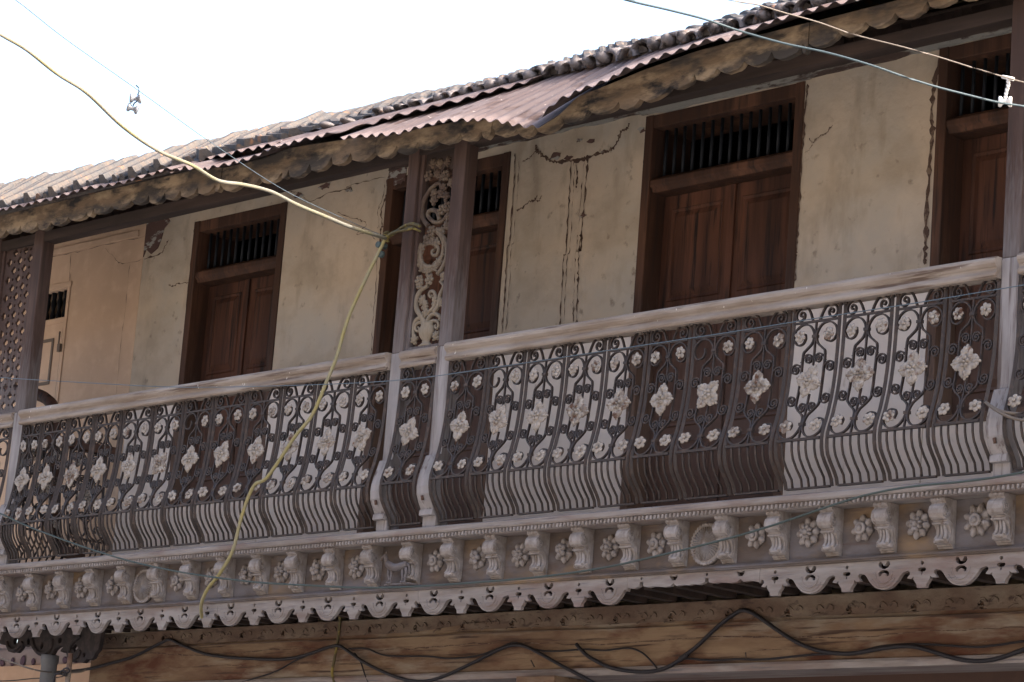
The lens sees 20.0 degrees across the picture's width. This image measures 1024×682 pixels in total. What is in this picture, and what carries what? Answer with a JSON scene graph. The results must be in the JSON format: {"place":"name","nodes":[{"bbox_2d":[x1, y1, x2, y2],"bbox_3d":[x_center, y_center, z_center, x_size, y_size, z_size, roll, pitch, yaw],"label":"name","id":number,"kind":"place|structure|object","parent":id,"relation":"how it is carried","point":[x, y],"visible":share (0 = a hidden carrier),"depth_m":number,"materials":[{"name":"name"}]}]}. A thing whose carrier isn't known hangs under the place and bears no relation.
{"place":"outdoors","nodes":[
{"label":"outdoors","id":0,"kind":"place"},
{"bbox_2d":[0,644,90,681],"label":"building","id":1,"kind":"structure","parent":0,"point":[28,657],"depth_m":23.33,"materials":[{"name":"beige paint"}]},
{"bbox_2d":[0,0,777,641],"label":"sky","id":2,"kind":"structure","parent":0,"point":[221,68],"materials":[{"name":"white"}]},
{"bbox_3d":[-1.516,-0.996,11.765,0.024,0.090,0.036,15,-16,-41],"label":"hook wire","id":3,"kind":"object","parent":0,"visible":0},
{"bbox_2d":[126,103,138,113],"bbox_3d":[-1.537,-0.942,11.759,0.045,0.037,0.037,19,-13,-1],"label":"insulator spool","id":4,"kind":"object","parent":3,"relation":"hanging from","point":[132,108],"visible":1,"depth_m":11.75,"materials":[{"name":"ceramic"}]},
{"bbox_2d":[129,93,141,103],"bbox_3d":[-1.525,-0.983,11.758,0.048,0.040,0.040,5,-12,-4],"label":"insulator spool","id":5,"kind":"object","parent":3,"relation":"hanging from","point":[138,98],"visible":1,"depth_m":11.74,"materials":[{"name":"ceramic"}]},
{"label":"street","id":6,"kind":"structure","parent":0,"visible":0},
{"bbox_2d":[0,628,105,681],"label":"street column","id":7,"kind":"structure","parent":6,"relation":"on","point":[46,645],"depth_m":18.12,"materials":[{"name":"grey paint"}]},
{"bbox_2d":[0,671,71,681],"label":"dark wire","id":8,"kind":"object","parent":7,"relation":"attached to","point":[27,679],"visible":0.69,"depth_m":18.52,"materials":[{"name":"black"}]},
{"bbox_2d":[0,658,87,673],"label":"white wire","id":9,"kind":"object","parent":7,"relation":"attached to","point":[37,669],"visible":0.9,"depth_m":18.02,"materials":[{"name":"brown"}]},
{"bbox_2d":[65,653,72,681],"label":"thin pole","id":10,"kind":"object","parent":6,"relation":"on","point":[69,665],"visible":1,"depth_m":17.82,"materials":[{"name":"brown wood"}]},
{"bbox_2d":[53,667,70,681],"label":"wire knot","id":11,"kind":"object","parent":10,"relation":"attached to","point":[65,674],"visible":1,"depth_m":17.81,"materials":[{"name":"black"}]},
{"bbox_2d":[0,0,1023,681],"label":"timber house","id":12,"kind":"structure","parent":6,"relation":"on","point":[700,164],"depth_m":15.74,"materials":[{"name":"paint"}]},
{"bbox_2d":[0,223,146,562],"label":"neighbour house","id":13,"kind":"structure","parent":12,"relation":"attached to","point":[92,310],"depth_m":19.62,"materials":[{"name":"beige paint"}]},
{"bbox_2d":[167,202,287,505],"bbox_3d":[-1.705,0.125,18.512,0.308,1.895,0.970,15,-16,-41],"label":"door","id":14,"kind":"structure","parent":12,"relation":"in","point":[230,323],"depth_m":18.61,"materials":[{"name":"brown wood"}]},
{"bbox_2d":[242,656,306,681],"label":"black wire","id":15,"kind":"object","parent":12,"relation":"attached to","point":[273,671],"visible":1,"depth_m":16.87,"materials":[{"name":"black"}]},
{"bbox_2d":[57,638,594,681],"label":"black cable","id":16,"kind":"object","parent":12,"relation":"attached to","point":[559,664],"visible":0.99,"depth_m":16.37,"materials":[{"name":"black plastic"}]},
{"bbox_2d":[354,653,367,681],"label":"black wire","id":17,"kind":"object","parent":12,"relation":"attached to","point":[362,668],"visible":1,"depth_m":16.28,"materials":[{"name":"black"}]},
{"bbox_2d":[357,152,510,532],"bbox_3d":[-0.358,0.134,17.013,0.308,2.345,1.095,15,-16,-41],"label":"door","id":18,"kind":"structure","parent":12,"relation":"in","point":[488,228],"depth_m":16.97,"materials":[{"name":"brown wood"}]},
{"bbox_2d":[348,642,656,668],"bbox_3d":[-0.094,1.696,15.505,0.010,0.183,2.456,15,-16,-41],"label":"black wire","id":19,"kind":"object","parent":12,"relation":"on","point":[648,658],"visible":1,"depth_m":15.52,"materials":[{"name":"black"}]},
{"bbox_2d":[0,0,1023,638],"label":"wooden balcony","id":20,"kind":"structure","parent":12,"relation":"attached to","point":[952,534],"depth_m":15.21,"materials":[{"name":"grey wood"}]},
{"bbox_2d":[0,427,12,497],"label":"railing panel","id":21,"kind":"object","parent":20,"relation":"on","point":[6,453],"visible":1,"depth_m":18.64,"materials":[{"name":"metal"}]},
{"bbox_2d":[0,422,42,560],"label":"railing panel","id":22,"kind":"object","parent":20,"relation":"on","point":[22,479],"visible":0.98,"depth_m":18.37,"materials":[{"name":"metal"}]},
{"bbox_2d":[17,430,63,562],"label":"railing panel","id":23,"kind":"object","parent":20,"relation":"on","point":[44,452],"visible":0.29,"depth_m":18.64,"materials":[{"name":"metal"}]},
{"bbox_2d":[20,418,68,558],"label":"railing panel","id":24,"kind":"object","parent":20,"relation":"on","point":[45,477],"visible":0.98,"depth_m":18.19,"materials":[{"name":"metal"}]},
{"bbox_2d":[5,385,84,558],"bbox_3d":[-3.094,0.858,19.078,0.080,1.265,1.128,15,-16,-41],"label":"curved pipe","id":25,"kind":"object","parent":20,"relation":"on","point":[45,398],"visible":0.2,"depth_m":19.01,"materials":[{"name":"black metal"}]},
{"bbox_2d":[47,415,95,556],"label":"railing panel","id":26,"kind":"object","parent":20,"relation":"on","point":[71,474],"visible":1,"depth_m":17.98,"materials":[{"name":"metal"}]},
{"bbox_2d":[34,431,115,456],"bbox_3d":[-2.887,0.663,18.869,0.750,0.060,0.070,15,-16,-41],"label":"side railing","id":27,"kind":"object","parent":20,"relation":"attached to","point":[85,446],"visible":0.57,"depth_m":18.91,"materials":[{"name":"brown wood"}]},
{"bbox_2d":[60,438,108,558],"bbox_3d":[-2.769,1.076,18.865,0.306,0.885,0.112,15,-16,-41],"label":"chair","id":28,"kind":"object","parent":20,"relation":"on","point":[87,496],"visible":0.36,"depth_m":18.86,"materials":[{"name":"metal"}]},
{"bbox_2d":[73,410,123,553],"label":"railing panel","id":29,"kind":"object","parent":20,"relation":"on","point":[98,469],"visible":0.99,"depth_m":17.76,"materials":[{"name":"metal"}]},
{"bbox_2d":[101,406,154,551],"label":"railing panel","id":30,"kind":"object","parent":20,"relation":"on","point":[128,465],"visible":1,"depth_m":17.54,"materials":[{"name":"metal"}]},
{"bbox_2d":[132,401,184,548],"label":"railing panel","id":31,"kind":"object","parent":20,"relation":"on","point":[159,464],"visible":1,"depth_m":17.31,"materials":[{"name":"metal"}]},
{"bbox_2d":[163,397,214,545],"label":"railing panel","id":32,"kind":"object","parent":20,"relation":"on","point":[191,457],"visible":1,"depth_m":17.09,"materials":[{"name":"metal"}]},
{"bbox_2d":[193,392,248,543],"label":"railing panel","id":33,"kind":"object","parent":20,"relation":"on","point":[221,453],"visible":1,"depth_m":16.87,"materials":[{"name":"metal"}]},
{"bbox_2d":[227,386,283,540],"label":"railing panel","id":34,"kind":"object","parent":20,"relation":"on","point":[255,449],"visible":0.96,"depth_m":16.64,"materials":[{"name":"metal"}]},
{"bbox_2d":[261,381,317,536],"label":"railing panel","id":35,"kind":"object","parent":20,"relation":"on","point":[289,468],"visible":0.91,"depth_m":16.40,"materials":[{"name":"metal"}]},
{"bbox_2d":[296,376,354,533],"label":"railing panel","id":36,"kind":"object","parent":20,"relation":"on","point":[326,440],"visible":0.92,"depth_m":16.17,"materials":[{"name":"metal"}]},
{"bbox_2d":[331,616,340,681],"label":"hanging cable","id":37,"kind":"object","parent":20,"relation":"hanging from","point":[335,650],"visible":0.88,"depth_m":16.49,"materials":[{"name":"brown plastic"}]},
{"bbox_2d":[333,370,389,530],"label":"railing panel","id":38,"kind":"object","parent":20,"relation":"on","point":[363,434],"visible":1,"depth_m":15.95,"materials":[{"name":"metal"}]},
{"bbox_2d":[382,222,420,241],"bbox_3d":[-0.585,-0.597,16.050,0.117,0.088,0.316,15,-16,-41],"label":"tie wire","id":39,"kind":"object","parent":20,"relation":"attached to","point":[402,228],"visible":0.92,"depth_m":16.03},
{"bbox_2d":[0,33,386,239],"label":"yellow cable","id":40,"kind":"object","parent":39,"relation":"hanging from","point":[134,135],"visible":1,"depth_m":13.37,"materials":[{"name":"yellow plastic"}]},
{"bbox_2d":[16,0,380,234],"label":"suspension wire","id":41,"kind":"object","parent":39,"relation":"attached to","point":[184,123],"visible":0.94,"depth_m":13.51,"materials":[{"name":"grey metal"}]},
{"bbox_2d":[199,240,385,618],"bbox_3d":[-1.317,0.502,16.384,0.192,2.050,1.548,14,-15,-36],"label":"yellow cable","id":42,"kind":"object","parent":39,"relation":"hanging from","point":[271,471],"visible":0.98,"depth_m":16.12,"materials":[{"name":"yellow plastic"}]},
{"bbox_2d":[375,241,387,257],"bbox_3d":[-0.724,-0.504,16.077,0.060,0.086,0.040,15,-16,-41],"label":"cable clamp","id":43,"kind":"object","parent":42,"relation":"attached to","point":[381,253],"visible":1,"depth_m":16.07,"materials":[{"name":"grey metal"}]},
{"bbox_2d":[379,363,435,526],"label":"railing panel","id":44,"kind":"object","parent":20,"relation":"on","point":[408,431],"visible":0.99,"depth_m":15.66,"materials":[{"name":"metal"}]},
{"bbox_2d":[428,355,489,521],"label":"railing panel","id":45,"kind":"object","parent":20,"relation":"on","point":[459,425],"visible":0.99,"depth_m":15.37,"materials":[{"name":"metal"}]},
{"bbox_2d":[468,350,527,518],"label":"railing panel","id":46,"kind":"object","parent":20,"relation":"on","point":[497,419],"visible":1,"depth_m":15.14,"materials":[{"name":"metal"}]},
{"bbox_2d":[507,344,567,514],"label":"railing panel","id":47,"kind":"object","parent":20,"relation":"on","point":[537,416],"visible":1,"depth_m":14.93,"materials":[{"name":"metal"}]},
{"bbox_2d":[547,338,607,511],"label":"railing panel","id":48,"kind":"object","parent":20,"relation":"on","point":[577,409],"visible":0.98,"depth_m":14.71,"materials":[{"name":"metal"}]},
{"bbox_2d":[588,331,649,507],"bbox_3d":[0.528,0.383,14.501,0.112,0.885,0.293,15,-16,-41],"label":"railing panel","id":49,"kind":"object","parent":20,"relation":"on","point":[619,402],"visible":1,"depth_m":14.50,"materials":[{"name":"metal"}]},
{"bbox_2d":[630,325,692,503],"bbox_3d":[0.730,0.351,14.286,0.112,0.885,0.293,15,-16,-41],"label":"railing panel","id":50,"kind":"object","parent":20,"relation":"on","point":[662,398],"visible":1,"depth_m":14.28,"materials":[{"name":"metal"}]},
{"bbox_2d":[673,318,741,499],"bbox_3d":[0.942,0.319,14.060,0.112,0.885,0.322,15,-16,-41],"label":"railing panel","id":51,"kind":"object","parent":20,"relation":"on","point":[707,394],"visible":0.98,"depth_m":14.05,"materials":[{"name":"metal"}]},
{"bbox_2d":[722,310,792,495],"bbox_3d":[1.165,0.284,13.823,0.112,0.885,0.324,15,-16,-41],"label":"railing panel","id":52,"kind":"object","parent":20,"relation":"on","point":[757,386],"visible":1,"depth_m":13.82,"materials":[{"name":"metal"}]},
{"bbox_2d":[774,302,842,490],"bbox_3d":[1.384,0.251,13.590,0.112,0.885,0.312,15,-16,-41],"label":"railing panel","id":53,"kind":"object","parent":20,"relation":"on","point":[808,380],"visible":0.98,"depth_m":13.59,"materials":[{"name":"metal"}]},
{"bbox_2d":[825,294,895,486],"bbox_3d":[1.599,0.217,13.361,0.112,0.885,0.312,15,-16,-41],"label":"railing panel","id":54,"kind":"object","parent":20,"relation":"on","point":[859,373],"visible":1,"depth_m":13.36,"materials":[{"name":"metal"}]},
{"bbox_2d":[878,287,948,481],"bbox_3d":[1.812,0.184,13.134,0.112,0.885,0.306,15,-16,-41],"label":"railing panel","id":55,"kind":"object","parent":20,"relation":"on","point":[912,367],"visible":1,"depth_m":13.13,"materials":[{"name":"metal"}]},
{"bbox_2d":[931,279,1000,476],"bbox_3d":[2.019,0.153,12.913,0.112,0.885,0.294,15,-16,-41],"label":"railing panel","id":56,"kind":"object","parent":20,"relation":"on","point":[965,361],"visible":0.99,"depth_m":12.91,"materials":[{"name":"metal"}]},
{"bbox_2d":[1002,275,1023,470],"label":"railing panel","id":57,"kind":"object","parent":20,"relation":"on","point":[1018,398],"visible":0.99,"depth_m":12.66,"materials":[{"name":"metal"}]},
{"bbox_2d":[984,401,1023,414],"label":"grey rope","id":58,"kind":"object","parent":57,"relation":"attached to","point":[1009,412],"visible":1,"depth_m":12.61,"materials":[{"name":"brown"}]},
{"bbox_2d":[986,402,1023,421],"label":"grey rope","id":59,"kind":"object","parent":57,"relation":"attached to","point":[989,405],"visible":1,"depth_m":12.61,"materials":[{"name":"brown"}]},
{"bbox_2d":[0,471,1023,588],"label":"green grey cable","id":60,"kind":"object","parent":12,"relation":"attached to","point":[819,509],"visible":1,"depth_m":14.25,"materials":[{"name":"grey plastic"}]},
{"bbox_2d":[0,284,1023,387],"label":"blue wire","id":61,"kind":"object","parent":12,"relation":"attached to","point":[545,359],"visible":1,"depth_m":14.50,"materials":[{"name":"grey metal"}]},
{"bbox_2d":[619,81,805,509],"bbox_3d":[1.155,-0.112,15.404,0.308,2.370,1.160,15,-16,-41],"label":"door","id":62,"kind":"structure","parent":12,"relation":"in","point":[720,231],"depth_m":15.49,"materials":[{"name":"brown wood"}]},
{"bbox_2d":[575,608,1023,673],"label":"black cable","id":63,"kind":"object","parent":12,"relation":"attached to","point":[685,655],"visible":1,"depth_m":13.95,"materials":[{"name":"black plastic"}]},
{"bbox_2d":[684,640,1023,660],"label":"black wire","id":64,"kind":"object","parent":12,"relation":"on","point":[930,644],"visible":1,"depth_m":13.80,"materials":[{"name":"black"}]},
{"bbox_2d":[922,33,1023,426],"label":"door","id":65,"kind":"structure","parent":12,"relation":"in","point":[969,181],"depth_m":14.28,"materials":[{"name":"brown wood"}]},
{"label":"opposite house","id":66,"kind":"object","parent":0,"visible":0},
{"bbox_2d":[624,0,1023,106],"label":"teal cable","id":67,"kind":"object","parent":66,"relation":"attached to","point":[807,48],"visible":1,"depth_m":10.95,"materials":[{"name":"grey plastic"}]},
{"bbox_2d":[998,96,1011,106],"bbox_3d":[1.929,-0.936,11.351,0.052,0.043,0.043,1,-13,13],"label":"insulator spool","id":68,"kind":"object","parent":67,"relation":"attached to","point":[1001,99],"visible":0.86,"depth_m":11.34,"materials":[{"name":"grey ceramic"}]},
{"bbox_2d":[729,0,1023,82],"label":"beige wire","id":69,"kind":"object","parent":68,"relation":"attached to","point":[875,39],"visible":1,"depth_m":10.88,"materials":[{"name":"brown"}]},
{"bbox_2d":[1001,75,1014,98],"bbox_3d":[1.940,-0.994,11.357,0.017,0.109,0.061,15,-16,-41],"label":"twine tie","id":70,"kind":"object","parent":68,"relation":"attached to","point":[1007,88],"visible":0.95,"depth_m":11.35,"materials":[{"name":"grey"}]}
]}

